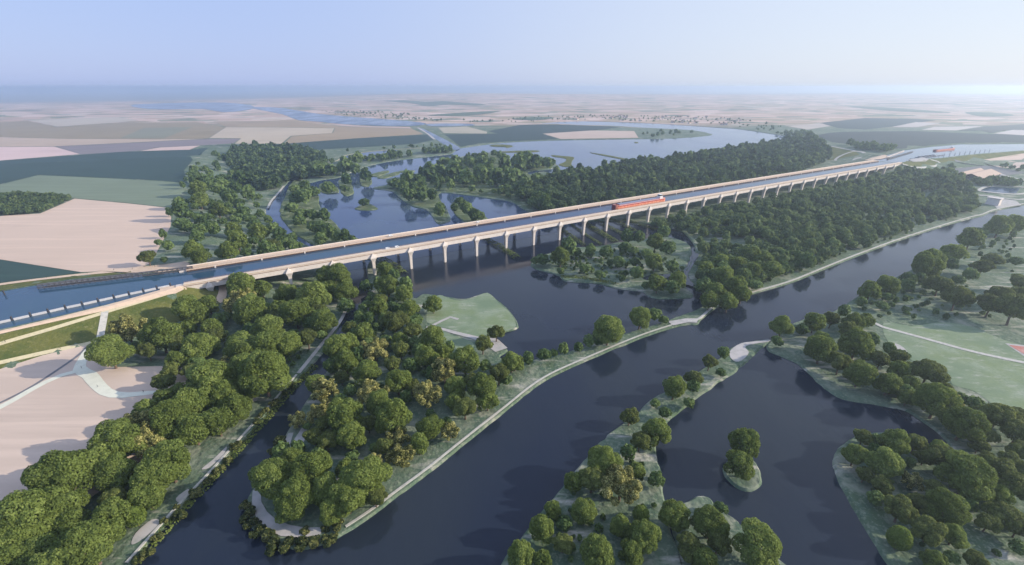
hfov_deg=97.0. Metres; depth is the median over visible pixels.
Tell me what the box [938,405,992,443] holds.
tree
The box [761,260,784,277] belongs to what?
tree
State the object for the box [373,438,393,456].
tree
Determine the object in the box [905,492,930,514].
tree
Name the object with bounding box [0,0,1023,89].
sky
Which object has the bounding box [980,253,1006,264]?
tree
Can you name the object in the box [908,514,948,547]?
tree
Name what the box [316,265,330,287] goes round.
tree
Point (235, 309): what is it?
tree
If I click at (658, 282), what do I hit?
tree
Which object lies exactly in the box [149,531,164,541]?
shrub
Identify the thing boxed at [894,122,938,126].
field
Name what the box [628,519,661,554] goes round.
tree
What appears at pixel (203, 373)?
tree
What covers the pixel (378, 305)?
tree
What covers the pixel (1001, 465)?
tree
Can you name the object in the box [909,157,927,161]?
harbour yard
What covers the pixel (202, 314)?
tree
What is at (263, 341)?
tree
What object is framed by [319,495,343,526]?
tree
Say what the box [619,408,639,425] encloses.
tree
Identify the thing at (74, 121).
field
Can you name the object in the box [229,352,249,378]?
tree
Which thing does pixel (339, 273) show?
tree
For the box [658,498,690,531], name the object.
tree
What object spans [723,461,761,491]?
island
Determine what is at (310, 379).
tree
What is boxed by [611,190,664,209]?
barge
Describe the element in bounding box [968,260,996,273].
tree
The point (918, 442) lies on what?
tree
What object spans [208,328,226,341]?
tree
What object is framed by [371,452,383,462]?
tree
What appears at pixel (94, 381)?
pale path
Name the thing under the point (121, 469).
tree
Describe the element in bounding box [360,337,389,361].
tree
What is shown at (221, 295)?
under bridge path
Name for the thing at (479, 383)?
tree
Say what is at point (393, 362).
tree
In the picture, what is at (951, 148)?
barge
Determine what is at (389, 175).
island
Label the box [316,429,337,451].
tree
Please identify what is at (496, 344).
lawn path
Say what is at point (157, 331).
tree
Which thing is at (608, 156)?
reed bar
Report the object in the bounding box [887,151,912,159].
guide wall
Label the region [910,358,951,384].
tree
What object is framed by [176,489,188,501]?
sand patch
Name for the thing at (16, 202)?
plantation
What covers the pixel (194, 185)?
tree
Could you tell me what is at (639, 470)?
tree
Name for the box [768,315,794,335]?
tree
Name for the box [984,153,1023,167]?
field
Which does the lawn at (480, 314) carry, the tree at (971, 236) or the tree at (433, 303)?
the tree at (433, 303)
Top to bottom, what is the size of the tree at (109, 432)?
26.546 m
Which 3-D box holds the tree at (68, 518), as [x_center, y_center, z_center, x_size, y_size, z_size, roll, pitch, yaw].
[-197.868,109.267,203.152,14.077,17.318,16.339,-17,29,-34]
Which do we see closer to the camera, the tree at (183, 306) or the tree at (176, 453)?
the tree at (176, 453)
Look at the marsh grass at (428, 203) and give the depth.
891.79 m
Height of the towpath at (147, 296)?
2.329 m
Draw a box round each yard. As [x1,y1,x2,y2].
[866,155,886,159]
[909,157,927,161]
[952,161,1020,175]
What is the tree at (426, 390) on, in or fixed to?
on the ground at (788, 111)
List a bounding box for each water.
[0,90,1023,564]
[0,144,1023,328]
[131,102,253,111]
[253,107,425,125]
[266,121,784,270]
[346,150,397,157]
[419,128,459,149]
[426,123,473,125]
[982,187,1019,192]
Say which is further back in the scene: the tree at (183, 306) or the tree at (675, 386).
the tree at (183, 306)
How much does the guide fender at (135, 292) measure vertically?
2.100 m
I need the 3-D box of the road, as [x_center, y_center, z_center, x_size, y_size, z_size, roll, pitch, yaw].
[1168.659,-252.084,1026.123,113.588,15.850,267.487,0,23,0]
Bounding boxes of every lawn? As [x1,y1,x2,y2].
[426,293,515,335]
[442,330,473,352]
[882,322,1023,408]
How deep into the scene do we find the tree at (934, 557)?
189.25 m
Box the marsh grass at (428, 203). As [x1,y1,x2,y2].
[379,154,553,221]
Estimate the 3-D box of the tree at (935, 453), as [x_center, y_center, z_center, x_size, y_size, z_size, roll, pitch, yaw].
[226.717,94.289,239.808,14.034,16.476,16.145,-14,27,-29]
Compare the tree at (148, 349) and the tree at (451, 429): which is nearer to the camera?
the tree at (451, 429)
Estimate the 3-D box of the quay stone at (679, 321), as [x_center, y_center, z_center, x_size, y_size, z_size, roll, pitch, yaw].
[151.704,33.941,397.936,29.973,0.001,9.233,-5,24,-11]
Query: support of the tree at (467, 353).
on the ground at (788, 111)
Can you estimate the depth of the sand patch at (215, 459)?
250.49 m
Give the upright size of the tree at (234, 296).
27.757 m
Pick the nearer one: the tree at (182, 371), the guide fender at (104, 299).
the tree at (182, 371)
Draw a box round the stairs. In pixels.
[97,305,109,336]
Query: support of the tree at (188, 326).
on the ground at (788, 111)
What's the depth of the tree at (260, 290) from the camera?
424.86 m
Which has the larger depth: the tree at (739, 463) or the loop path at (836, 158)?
the loop path at (836, 158)
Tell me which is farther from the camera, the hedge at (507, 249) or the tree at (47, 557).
the hedge at (507, 249)
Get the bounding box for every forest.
[225,134,832,209]
[651,165,981,290]
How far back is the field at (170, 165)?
1038.96 m
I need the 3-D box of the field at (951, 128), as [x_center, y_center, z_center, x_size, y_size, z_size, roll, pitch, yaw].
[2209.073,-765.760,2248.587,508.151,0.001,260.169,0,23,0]
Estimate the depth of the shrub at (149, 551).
198.35 m
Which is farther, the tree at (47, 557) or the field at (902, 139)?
the field at (902, 139)
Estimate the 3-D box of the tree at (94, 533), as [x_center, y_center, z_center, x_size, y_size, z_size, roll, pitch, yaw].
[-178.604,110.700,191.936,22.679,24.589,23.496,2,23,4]
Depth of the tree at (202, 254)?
451.26 m
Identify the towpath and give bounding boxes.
[0,263,188,284]
[0,287,186,333]
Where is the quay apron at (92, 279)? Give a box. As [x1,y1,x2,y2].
[51,271,175,285]
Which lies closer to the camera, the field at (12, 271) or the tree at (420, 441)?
the tree at (420, 441)
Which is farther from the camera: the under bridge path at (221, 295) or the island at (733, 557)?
the under bridge path at (221, 295)
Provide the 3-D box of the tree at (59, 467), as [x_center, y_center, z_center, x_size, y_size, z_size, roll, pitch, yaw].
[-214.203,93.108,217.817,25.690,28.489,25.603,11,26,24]
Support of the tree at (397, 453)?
on the ground at (788, 111)
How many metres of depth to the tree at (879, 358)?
324.41 m
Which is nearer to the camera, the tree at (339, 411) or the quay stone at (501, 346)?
the tree at (339, 411)
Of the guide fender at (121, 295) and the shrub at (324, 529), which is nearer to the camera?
the shrub at (324, 529)
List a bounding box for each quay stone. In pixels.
[490,338,506,351]
[669,318,697,324]
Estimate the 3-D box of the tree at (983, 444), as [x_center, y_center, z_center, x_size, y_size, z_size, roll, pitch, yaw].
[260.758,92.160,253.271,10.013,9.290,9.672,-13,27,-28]
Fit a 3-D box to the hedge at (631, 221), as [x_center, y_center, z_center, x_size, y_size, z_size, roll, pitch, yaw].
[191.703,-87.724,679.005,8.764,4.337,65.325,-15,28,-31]
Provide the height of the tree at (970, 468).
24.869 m
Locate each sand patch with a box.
[131,519,158,543]
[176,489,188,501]
[202,447,226,469]
[290,428,308,446]
[730,340,769,361]
[895,343,906,351]
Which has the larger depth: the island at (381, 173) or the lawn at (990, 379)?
the island at (381, 173)
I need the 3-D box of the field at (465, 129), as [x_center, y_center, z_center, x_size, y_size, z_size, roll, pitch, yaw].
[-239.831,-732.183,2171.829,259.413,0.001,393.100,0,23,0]
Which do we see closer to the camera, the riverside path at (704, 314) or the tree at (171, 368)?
the tree at (171, 368)
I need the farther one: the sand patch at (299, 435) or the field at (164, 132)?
the field at (164, 132)
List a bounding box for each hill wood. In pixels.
[385,100,485,105]
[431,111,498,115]
[514,117,553,119]
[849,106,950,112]
[876,103,955,103]
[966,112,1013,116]
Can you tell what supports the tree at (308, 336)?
on the ground at (788, 111)
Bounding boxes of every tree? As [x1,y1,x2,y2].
[0,488,58,535]
[0,516,46,564]
[0,536,34,564]
[8,531,57,564]
[20,449,95,489]
[28,546,66,564]
[29,484,90,525]
[50,506,91,537]
[53,517,125,564]
[58,537,98,564]
[79,443,121,481]
[83,333,135,368]
[86,417,147,459]
[91,496,133,525]
[93,451,137,492]
[96,486,127,504]
[107,313,147,342]
[121,411,142,426]
[123,505,146,527]
[125,421,165,457]
[127,483,166,510]
[128,457,175,492]
[130,398,156,417]
[136,250,156,265]
[136,316,183,352]
[136,341,156,360]
[139,409,160,427]
[140,438,191,483]
[148,399,192,439]
[150,373,176,388]
[152,388,176,403]
[159,362,178,375]
[164,350,188,370]
[165,334,182,350]
[169,387,205,423]
[170,382,184,393]
[171,294,204,319]
[172,412,210,445]
[178,363,194,375]
[179,319,197,335]
[180,239,204,257]
[181,332,220,358]
[185,358,236,395]
[187,180,207,194]
[187,306,210,323]
[187,383,212,412]
[188,192,208,209]
[190,248,211,263]
[198,295,219,314]
[199,406,238,436]
[200,318,222,332]
[202,376,236,406]
[207,201,229,217]
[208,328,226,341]
[208,385,242,408]
[218,240,239,258]
[218,355,230,362]
[221,288,256,312]
[222,330,254,357]
[222,393,252,420]
[224,221,242,235]
[226,229,248,251]
[226,272,255,294]
[229,341,254,360]
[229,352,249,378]
[232,297,259,324]
[235,292,269,324]
[236,377,259,400]
[237,349,291,396]
[247,222,269,240]
[247,457,290,499]
[249,328,285,352]
[250,314,285,335]
[253,280,271,297]
[263,312,278,316]
[265,238,280,245]
[268,300,285,312]
[272,283,296,301]
[272,473,314,520]
[274,331,302,356]
[274,494,301,523]
[277,298,314,328]
[279,447,302,463]
[287,411,306,428]
[291,450,332,486]
[295,280,331,306]
[298,328,317,349]
[302,426,323,444]
[304,374,324,392]
[306,399,329,423]
[310,307,337,331]
[310,377,339,402]
[311,304,326,309]
[311,471,336,506]
[314,415,329,430]
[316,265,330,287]
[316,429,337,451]
[319,280,336,295]
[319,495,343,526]
[322,333,351,357]
[326,262,352,285]
[326,397,363,434]
[327,477,365,517]
[333,349,358,373]
[333,370,349,385]
[334,280,358,299]
[335,421,366,449]
[335,457,350,475]
[338,454,392,499]
[341,321,357,332]
[344,332,359,349]
[352,359,381,386]
[354,322,376,339]
[356,378,390,409]
[359,415,376,432]
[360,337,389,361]
[365,486,387,507]
[366,388,389,415]
[369,296,388,315]
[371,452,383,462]
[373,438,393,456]
[374,274,397,296]
[374,294,387,302]
[374,397,412,433]
[376,262,392,275]
[377,310,409,331]
[383,355,401,370]
[384,443,415,467]
[385,369,411,394]
[385,426,411,447]
[390,331,407,345]
[391,340,409,359]
[394,284,412,301]
[400,299,420,316]
[403,323,422,336]
[404,378,419,392]
[410,432,428,454]
[412,380,441,407]
[414,345,439,367]
[415,413,444,439]
[418,324,445,349]
[422,294,442,313]
[431,357,455,383]
[434,343,452,357]
[440,421,459,440]
[444,376,465,397]
[444,392,460,409]
[448,344,479,373]
[452,396,476,419]
[463,372,475,383]
[466,372,496,396]
[475,334,493,353]
[475,391,499,410]
[487,325,504,341]
[489,363,509,385]
[501,351,520,371]
[507,539,535,564]
[509,355,523,370]
[528,513,553,543]
[532,548,552,564]
[544,500,560,519]
[550,246,569,266]
[551,533,575,554]
[564,471,584,492]
[570,497,597,524]
[579,467,603,492]
[579,532,614,564]
[587,445,623,475]
[592,315,624,345]
[601,463,642,505]
[609,513,632,537]
[618,538,643,564]
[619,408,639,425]
[626,407,638,423]
[628,461,645,478]
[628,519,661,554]
[629,306,651,329]
[630,430,649,451]
[632,504,649,520]
[641,418,671,446]
[645,252,662,271]
[646,233,663,249]
[648,273,667,292]
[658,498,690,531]
[662,375,686,399]
[668,271,686,287]
[676,531,705,562]
[683,370,703,382]
[689,504,730,538]
[691,546,718,564]
[697,261,714,270]
[699,290,719,309]
[702,354,718,370]
[705,282,727,297]
[707,531,732,556]
[712,254,729,266]
[714,266,733,283]
[717,292,738,311]
[723,449,755,480]
[724,276,748,292]
[727,427,760,457]
[729,256,746,268]
[729,285,751,303]
[732,517,782,564]
[742,247,760,260]
[746,261,763,276]
[753,252,774,261]
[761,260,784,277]
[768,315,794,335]
[803,335,838,363]
[804,312,826,332]
[810,330,834,341]
[824,311,839,327]
[831,352,853,374]
[837,327,874,360]
[838,321,858,333]
[840,312,866,329]
[840,443,869,465]
[842,359,878,387]
[853,429,873,444]
[855,466,873,482]
[857,280,881,299]
[860,313,875,326]
[863,446,906,477]
[870,350,890,368]
[870,474,894,495]
[872,372,903,394]
[876,275,901,293]
[876,428,911,455]
[884,494,919,524]
[885,525,913,550]
[886,360,913,376]
[888,350,909,361]
[895,389,916,405]
[900,470,923,490]
[901,375,920,390]
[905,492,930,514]
[907,433,928,452]
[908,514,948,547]
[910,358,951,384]
[911,251,945,275]
[911,382,963,418]
[911,450,933,465]
[918,549,949,564]
[919,444,961,464]
[920,248,947,271]
[922,275,954,295]
[923,479,948,492]
[924,487,972,526]
[928,439,948,447]
[933,449,998,501]
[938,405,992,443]
[939,244,969,259]
[939,382,953,388]
[940,285,976,310]
[944,522,969,548]
[955,227,986,249]
[962,548,990,564]
[967,439,991,453]
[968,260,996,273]
[971,402,1023,428]
[973,512,1003,533]
[976,293,1004,316]
[977,450,995,456]
[978,454,1016,480]
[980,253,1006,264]
[980,501,1023,530]
[983,215,1015,237]
[983,429,1001,442]
[984,286,1015,296]
[987,484,1016,504]
[992,293,1023,325]
[997,450,1023,461]
[997,470,1023,500]
[999,418,1023,442]
[1004,439,1023,458]
[1004,518,1023,537]
[1007,214,1023,234]
[1009,274,1023,286]
[1012,286,1023,294]
[1012,406,1023,417]
[1014,461,1023,474]
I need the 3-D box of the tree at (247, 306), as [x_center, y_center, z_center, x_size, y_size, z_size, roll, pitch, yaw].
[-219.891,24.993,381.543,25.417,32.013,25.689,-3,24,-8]
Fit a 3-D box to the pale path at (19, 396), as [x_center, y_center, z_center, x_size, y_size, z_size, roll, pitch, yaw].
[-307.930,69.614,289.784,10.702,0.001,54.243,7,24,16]
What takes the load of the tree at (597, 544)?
on the island at (666, 552)
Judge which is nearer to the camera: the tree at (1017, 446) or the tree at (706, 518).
the tree at (706, 518)
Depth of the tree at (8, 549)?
182.75 m
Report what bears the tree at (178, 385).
on the ground at (788, 111)
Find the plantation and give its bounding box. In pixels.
[0,190,71,214]
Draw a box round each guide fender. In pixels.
[13,315,28,319]
[32,311,46,315]
[49,307,63,311]
[66,303,80,308]
[83,300,96,304]
[99,297,112,301]
[115,293,127,297]
[130,290,141,294]
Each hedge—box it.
[376,257,405,273]
[482,238,519,257]
[561,228,585,244]
[561,275,618,284]
[571,223,603,244]
[586,221,617,240]
[593,219,621,233]
[609,218,637,231]
[623,219,656,228]
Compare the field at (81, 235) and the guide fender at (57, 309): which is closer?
the guide fender at (57, 309)
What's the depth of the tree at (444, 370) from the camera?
305.47 m
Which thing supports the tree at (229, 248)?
on the ground at (788, 111)
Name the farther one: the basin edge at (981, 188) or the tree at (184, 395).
the basin edge at (981, 188)
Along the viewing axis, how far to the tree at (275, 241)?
536.17 m
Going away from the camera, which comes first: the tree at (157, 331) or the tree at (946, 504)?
the tree at (946, 504)
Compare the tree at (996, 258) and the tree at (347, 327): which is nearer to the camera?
the tree at (347, 327)
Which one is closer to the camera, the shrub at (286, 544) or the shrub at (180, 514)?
the shrub at (286, 544)
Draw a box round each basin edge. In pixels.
[977,185,1023,190]
[978,190,1023,194]
[980,195,1023,199]
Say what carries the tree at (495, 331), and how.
on the quay stone at (501, 346)
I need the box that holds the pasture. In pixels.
[827,147,858,159]
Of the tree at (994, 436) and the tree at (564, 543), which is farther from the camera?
the tree at (994, 436)
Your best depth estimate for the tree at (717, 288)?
424.52 m
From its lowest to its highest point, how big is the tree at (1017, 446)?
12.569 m
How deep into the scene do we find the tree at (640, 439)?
250.05 m
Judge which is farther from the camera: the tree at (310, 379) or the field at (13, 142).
the field at (13, 142)
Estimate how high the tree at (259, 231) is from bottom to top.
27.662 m
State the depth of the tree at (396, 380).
294.71 m
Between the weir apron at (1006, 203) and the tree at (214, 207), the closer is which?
the tree at (214, 207)
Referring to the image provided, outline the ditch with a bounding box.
[0,347,85,402]
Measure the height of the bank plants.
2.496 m
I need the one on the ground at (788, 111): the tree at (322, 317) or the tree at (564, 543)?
the tree at (322, 317)
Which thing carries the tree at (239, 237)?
on the ground at (788, 111)
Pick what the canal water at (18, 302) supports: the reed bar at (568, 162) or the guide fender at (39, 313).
the guide fender at (39, 313)
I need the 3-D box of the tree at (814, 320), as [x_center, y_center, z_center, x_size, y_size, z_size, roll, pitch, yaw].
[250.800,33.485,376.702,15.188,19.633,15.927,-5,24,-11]
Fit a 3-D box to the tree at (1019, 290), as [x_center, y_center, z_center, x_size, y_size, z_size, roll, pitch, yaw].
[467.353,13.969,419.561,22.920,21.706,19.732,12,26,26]
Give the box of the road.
[954,159,1023,172]
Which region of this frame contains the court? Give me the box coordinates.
[1010,345,1023,353]
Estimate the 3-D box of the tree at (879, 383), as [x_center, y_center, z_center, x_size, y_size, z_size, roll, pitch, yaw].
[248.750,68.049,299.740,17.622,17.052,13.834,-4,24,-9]
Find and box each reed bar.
[490,144,512,147]
[501,150,538,152]
[551,155,573,166]
[590,152,624,158]
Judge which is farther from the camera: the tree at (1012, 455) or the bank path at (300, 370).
the bank path at (300, 370)
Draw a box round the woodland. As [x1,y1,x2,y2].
[130,110,1023,564]
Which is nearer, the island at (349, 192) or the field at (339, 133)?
the island at (349, 192)
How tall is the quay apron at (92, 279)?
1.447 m
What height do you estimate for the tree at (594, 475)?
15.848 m
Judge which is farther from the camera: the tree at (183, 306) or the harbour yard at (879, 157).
the harbour yard at (879, 157)
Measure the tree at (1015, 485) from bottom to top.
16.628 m
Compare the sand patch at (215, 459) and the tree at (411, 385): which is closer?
the sand patch at (215, 459)
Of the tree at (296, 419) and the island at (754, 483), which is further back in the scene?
the tree at (296, 419)
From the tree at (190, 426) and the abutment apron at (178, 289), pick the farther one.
the abutment apron at (178, 289)
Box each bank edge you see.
[125,374,296,562]
[267,186,283,207]
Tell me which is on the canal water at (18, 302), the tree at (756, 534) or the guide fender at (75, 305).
the guide fender at (75, 305)
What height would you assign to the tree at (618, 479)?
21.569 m
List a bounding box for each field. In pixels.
[0,121,224,138]
[0,137,189,146]
[0,147,77,159]
[0,148,207,183]
[0,175,188,207]
[0,199,170,271]
[0,260,80,282]
[0,345,209,502]
[29,117,135,126]
[56,139,238,153]
[121,127,190,137]
[143,146,197,150]
[210,127,333,143]
[214,120,422,142]
[219,135,434,149]
[334,124,409,127]
[439,126,486,133]
[445,124,616,145]
[545,130,637,138]
[789,123,828,129]
[818,131,1023,148]
[822,118,935,128]
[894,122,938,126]
[923,126,980,129]
[960,124,1023,132]
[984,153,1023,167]
[994,130,1023,134]
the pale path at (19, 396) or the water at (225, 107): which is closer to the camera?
the pale path at (19, 396)
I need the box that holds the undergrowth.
[187,168,1016,562]
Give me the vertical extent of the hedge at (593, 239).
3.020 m
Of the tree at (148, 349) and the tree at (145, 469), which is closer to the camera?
the tree at (145, 469)
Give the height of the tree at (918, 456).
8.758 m
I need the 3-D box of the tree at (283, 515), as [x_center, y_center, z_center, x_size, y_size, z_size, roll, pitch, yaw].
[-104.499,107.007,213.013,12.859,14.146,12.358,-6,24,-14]
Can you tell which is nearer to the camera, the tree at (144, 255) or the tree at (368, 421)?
the tree at (368, 421)
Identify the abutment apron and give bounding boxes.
[97,262,189,272]
[160,285,182,295]
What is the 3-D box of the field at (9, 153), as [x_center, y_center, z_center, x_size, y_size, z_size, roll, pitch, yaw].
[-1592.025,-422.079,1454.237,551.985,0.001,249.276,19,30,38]
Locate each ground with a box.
[0,91,1023,564]
[766,229,1023,564]
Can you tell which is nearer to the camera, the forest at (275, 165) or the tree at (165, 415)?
the tree at (165, 415)
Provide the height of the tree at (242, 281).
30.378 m
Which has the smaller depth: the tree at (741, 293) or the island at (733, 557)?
the island at (733, 557)
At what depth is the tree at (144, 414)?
254.50 m
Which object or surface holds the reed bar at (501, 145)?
in the river water at (488, 492)
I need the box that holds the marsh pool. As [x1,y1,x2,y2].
[643,253,698,285]
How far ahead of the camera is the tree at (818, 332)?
344.22 m
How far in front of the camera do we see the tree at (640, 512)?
210.53 m
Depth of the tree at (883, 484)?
224.92 m
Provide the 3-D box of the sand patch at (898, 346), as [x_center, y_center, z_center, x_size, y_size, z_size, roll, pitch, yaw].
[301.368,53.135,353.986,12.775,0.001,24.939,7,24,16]
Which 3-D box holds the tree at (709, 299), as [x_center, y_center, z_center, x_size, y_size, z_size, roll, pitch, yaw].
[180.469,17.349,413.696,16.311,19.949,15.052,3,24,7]
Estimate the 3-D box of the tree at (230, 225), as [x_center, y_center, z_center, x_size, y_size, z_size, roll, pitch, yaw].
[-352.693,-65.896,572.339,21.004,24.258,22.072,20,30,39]
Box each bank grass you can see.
[0,271,130,289]
[0,287,219,368]
[903,151,1023,165]
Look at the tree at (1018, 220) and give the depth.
616.92 m
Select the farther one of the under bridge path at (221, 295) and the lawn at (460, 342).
the under bridge path at (221, 295)
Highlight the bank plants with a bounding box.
[131,364,317,563]
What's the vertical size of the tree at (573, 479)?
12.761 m
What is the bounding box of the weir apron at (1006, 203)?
[994,199,1020,207]
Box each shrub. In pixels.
[130,556,143,564]
[139,547,155,560]
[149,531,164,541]
[159,517,168,523]
[171,509,187,520]
[172,503,180,509]
[188,487,201,498]
[202,474,214,484]
[211,464,224,475]
[222,456,232,463]
[228,440,241,450]
[238,499,251,509]
[239,505,255,523]
[242,517,261,529]
[248,523,266,538]
[252,417,260,424]
[256,410,264,417]
[261,527,275,542]
[264,534,280,556]
[268,398,278,406]
[273,435,286,445]
[278,535,297,554]
[282,389,288,395]
[287,381,295,389]
[294,535,310,552]
[299,525,309,534]
[308,534,320,548]
[320,526,329,532]
[320,533,330,548]
[329,532,338,543]
[332,519,343,531]
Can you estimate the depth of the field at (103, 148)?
1588.31 m
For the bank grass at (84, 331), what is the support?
on the ground at (788, 111)
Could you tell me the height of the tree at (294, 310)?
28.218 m
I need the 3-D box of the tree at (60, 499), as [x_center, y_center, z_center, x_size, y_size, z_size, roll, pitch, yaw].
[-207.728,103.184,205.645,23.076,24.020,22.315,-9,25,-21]
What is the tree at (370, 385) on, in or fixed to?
on the ground at (788, 111)
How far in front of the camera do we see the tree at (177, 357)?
311.71 m
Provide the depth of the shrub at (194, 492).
227.98 m
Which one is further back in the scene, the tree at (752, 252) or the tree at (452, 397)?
the tree at (752, 252)
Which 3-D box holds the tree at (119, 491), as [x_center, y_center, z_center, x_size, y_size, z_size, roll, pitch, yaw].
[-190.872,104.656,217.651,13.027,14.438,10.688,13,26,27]
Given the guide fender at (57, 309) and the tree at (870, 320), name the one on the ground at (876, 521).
the tree at (870, 320)
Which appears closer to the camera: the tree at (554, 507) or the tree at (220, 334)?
the tree at (554, 507)
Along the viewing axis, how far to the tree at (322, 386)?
288.95 m
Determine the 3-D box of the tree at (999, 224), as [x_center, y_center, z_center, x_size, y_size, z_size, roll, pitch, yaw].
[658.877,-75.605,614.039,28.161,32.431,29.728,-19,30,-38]
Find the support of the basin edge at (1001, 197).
on the ground at (788, 111)
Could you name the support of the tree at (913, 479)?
on the ground at (876, 521)
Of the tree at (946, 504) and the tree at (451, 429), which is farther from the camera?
the tree at (451, 429)
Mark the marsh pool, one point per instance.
(688, 281)
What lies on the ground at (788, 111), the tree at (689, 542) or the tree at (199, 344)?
the tree at (199, 344)
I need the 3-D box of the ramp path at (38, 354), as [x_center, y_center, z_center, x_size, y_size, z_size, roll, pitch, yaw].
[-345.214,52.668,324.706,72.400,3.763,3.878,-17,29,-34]
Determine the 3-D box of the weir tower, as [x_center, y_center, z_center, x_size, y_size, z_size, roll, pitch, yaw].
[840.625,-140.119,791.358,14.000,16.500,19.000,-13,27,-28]
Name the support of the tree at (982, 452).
on the ground at (876, 521)
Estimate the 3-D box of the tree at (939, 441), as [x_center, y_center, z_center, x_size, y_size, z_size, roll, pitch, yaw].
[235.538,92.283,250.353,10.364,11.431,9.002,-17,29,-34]
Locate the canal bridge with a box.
[176,160,901,290]
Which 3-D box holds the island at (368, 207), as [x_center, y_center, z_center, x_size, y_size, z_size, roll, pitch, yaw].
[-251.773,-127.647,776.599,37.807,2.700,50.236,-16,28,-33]
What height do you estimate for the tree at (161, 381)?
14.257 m
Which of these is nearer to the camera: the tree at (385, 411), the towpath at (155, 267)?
the tree at (385, 411)
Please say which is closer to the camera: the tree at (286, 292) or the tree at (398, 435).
the tree at (398, 435)
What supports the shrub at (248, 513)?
on the ground at (788, 111)
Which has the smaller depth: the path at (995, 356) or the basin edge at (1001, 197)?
the path at (995, 356)
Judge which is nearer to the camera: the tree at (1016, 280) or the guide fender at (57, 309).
the guide fender at (57, 309)
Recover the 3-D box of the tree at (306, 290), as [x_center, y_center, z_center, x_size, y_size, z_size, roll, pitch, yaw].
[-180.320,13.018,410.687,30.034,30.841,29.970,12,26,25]
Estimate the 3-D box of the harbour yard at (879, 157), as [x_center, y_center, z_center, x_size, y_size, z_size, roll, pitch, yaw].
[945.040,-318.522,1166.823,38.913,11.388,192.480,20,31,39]
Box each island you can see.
[279,180,369,259]
[319,182,338,193]
[338,180,353,195]
[355,204,377,210]
[360,178,371,186]
[372,170,388,176]
[377,171,399,178]
[450,200,487,221]
[501,340,769,564]
[531,237,693,298]
[672,496,784,564]
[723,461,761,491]
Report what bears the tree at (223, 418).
on the ground at (788, 111)
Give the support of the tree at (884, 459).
on the ground at (876, 521)
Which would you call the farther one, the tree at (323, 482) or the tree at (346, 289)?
the tree at (346, 289)
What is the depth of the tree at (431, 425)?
257.31 m
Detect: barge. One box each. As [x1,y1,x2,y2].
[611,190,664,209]
[933,147,954,150]
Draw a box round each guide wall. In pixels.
[36,266,192,288]
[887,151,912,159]
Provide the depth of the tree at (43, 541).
186.47 m
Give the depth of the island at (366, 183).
976.40 m
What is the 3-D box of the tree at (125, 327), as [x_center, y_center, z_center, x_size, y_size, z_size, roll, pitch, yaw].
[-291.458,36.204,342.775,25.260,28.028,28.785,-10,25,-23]
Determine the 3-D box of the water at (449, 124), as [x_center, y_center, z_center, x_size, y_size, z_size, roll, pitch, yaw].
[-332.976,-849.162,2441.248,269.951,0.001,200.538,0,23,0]
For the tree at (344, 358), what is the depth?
318.03 m
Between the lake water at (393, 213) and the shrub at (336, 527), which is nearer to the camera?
the shrub at (336, 527)
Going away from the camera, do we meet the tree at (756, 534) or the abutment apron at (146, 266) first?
the tree at (756, 534)
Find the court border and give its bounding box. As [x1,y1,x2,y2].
[1006,343,1023,355]
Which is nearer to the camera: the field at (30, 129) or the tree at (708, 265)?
the tree at (708, 265)
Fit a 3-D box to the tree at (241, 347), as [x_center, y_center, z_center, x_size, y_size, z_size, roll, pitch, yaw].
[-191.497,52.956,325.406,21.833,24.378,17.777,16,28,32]
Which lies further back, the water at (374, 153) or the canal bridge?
the water at (374, 153)
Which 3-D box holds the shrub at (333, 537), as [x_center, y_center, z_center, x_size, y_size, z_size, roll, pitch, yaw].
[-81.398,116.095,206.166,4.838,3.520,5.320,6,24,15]
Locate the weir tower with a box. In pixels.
[985,196,1003,205]
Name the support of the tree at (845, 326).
on the ground at (876, 521)
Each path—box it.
[0,287,183,344]
[0,341,90,363]
[0,371,74,408]
[73,342,155,397]
[216,285,226,303]
[252,432,320,536]
[297,298,350,372]
[345,324,671,526]
[426,326,500,346]
[432,316,458,324]
[688,203,1023,320]
[834,151,864,159]
[875,323,1023,362]
[902,159,939,167]
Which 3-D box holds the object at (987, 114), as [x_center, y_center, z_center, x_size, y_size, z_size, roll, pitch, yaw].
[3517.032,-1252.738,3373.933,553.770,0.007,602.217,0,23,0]
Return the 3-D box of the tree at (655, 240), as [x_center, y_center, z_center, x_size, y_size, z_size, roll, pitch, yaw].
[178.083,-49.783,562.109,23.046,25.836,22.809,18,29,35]
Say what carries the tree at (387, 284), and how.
on the ground at (788, 111)
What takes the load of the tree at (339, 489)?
on the ground at (788, 111)
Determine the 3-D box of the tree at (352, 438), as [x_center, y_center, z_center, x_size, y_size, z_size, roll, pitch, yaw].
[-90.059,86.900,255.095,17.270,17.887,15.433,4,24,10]
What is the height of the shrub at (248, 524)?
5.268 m
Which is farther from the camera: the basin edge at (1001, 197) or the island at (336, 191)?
the island at (336, 191)

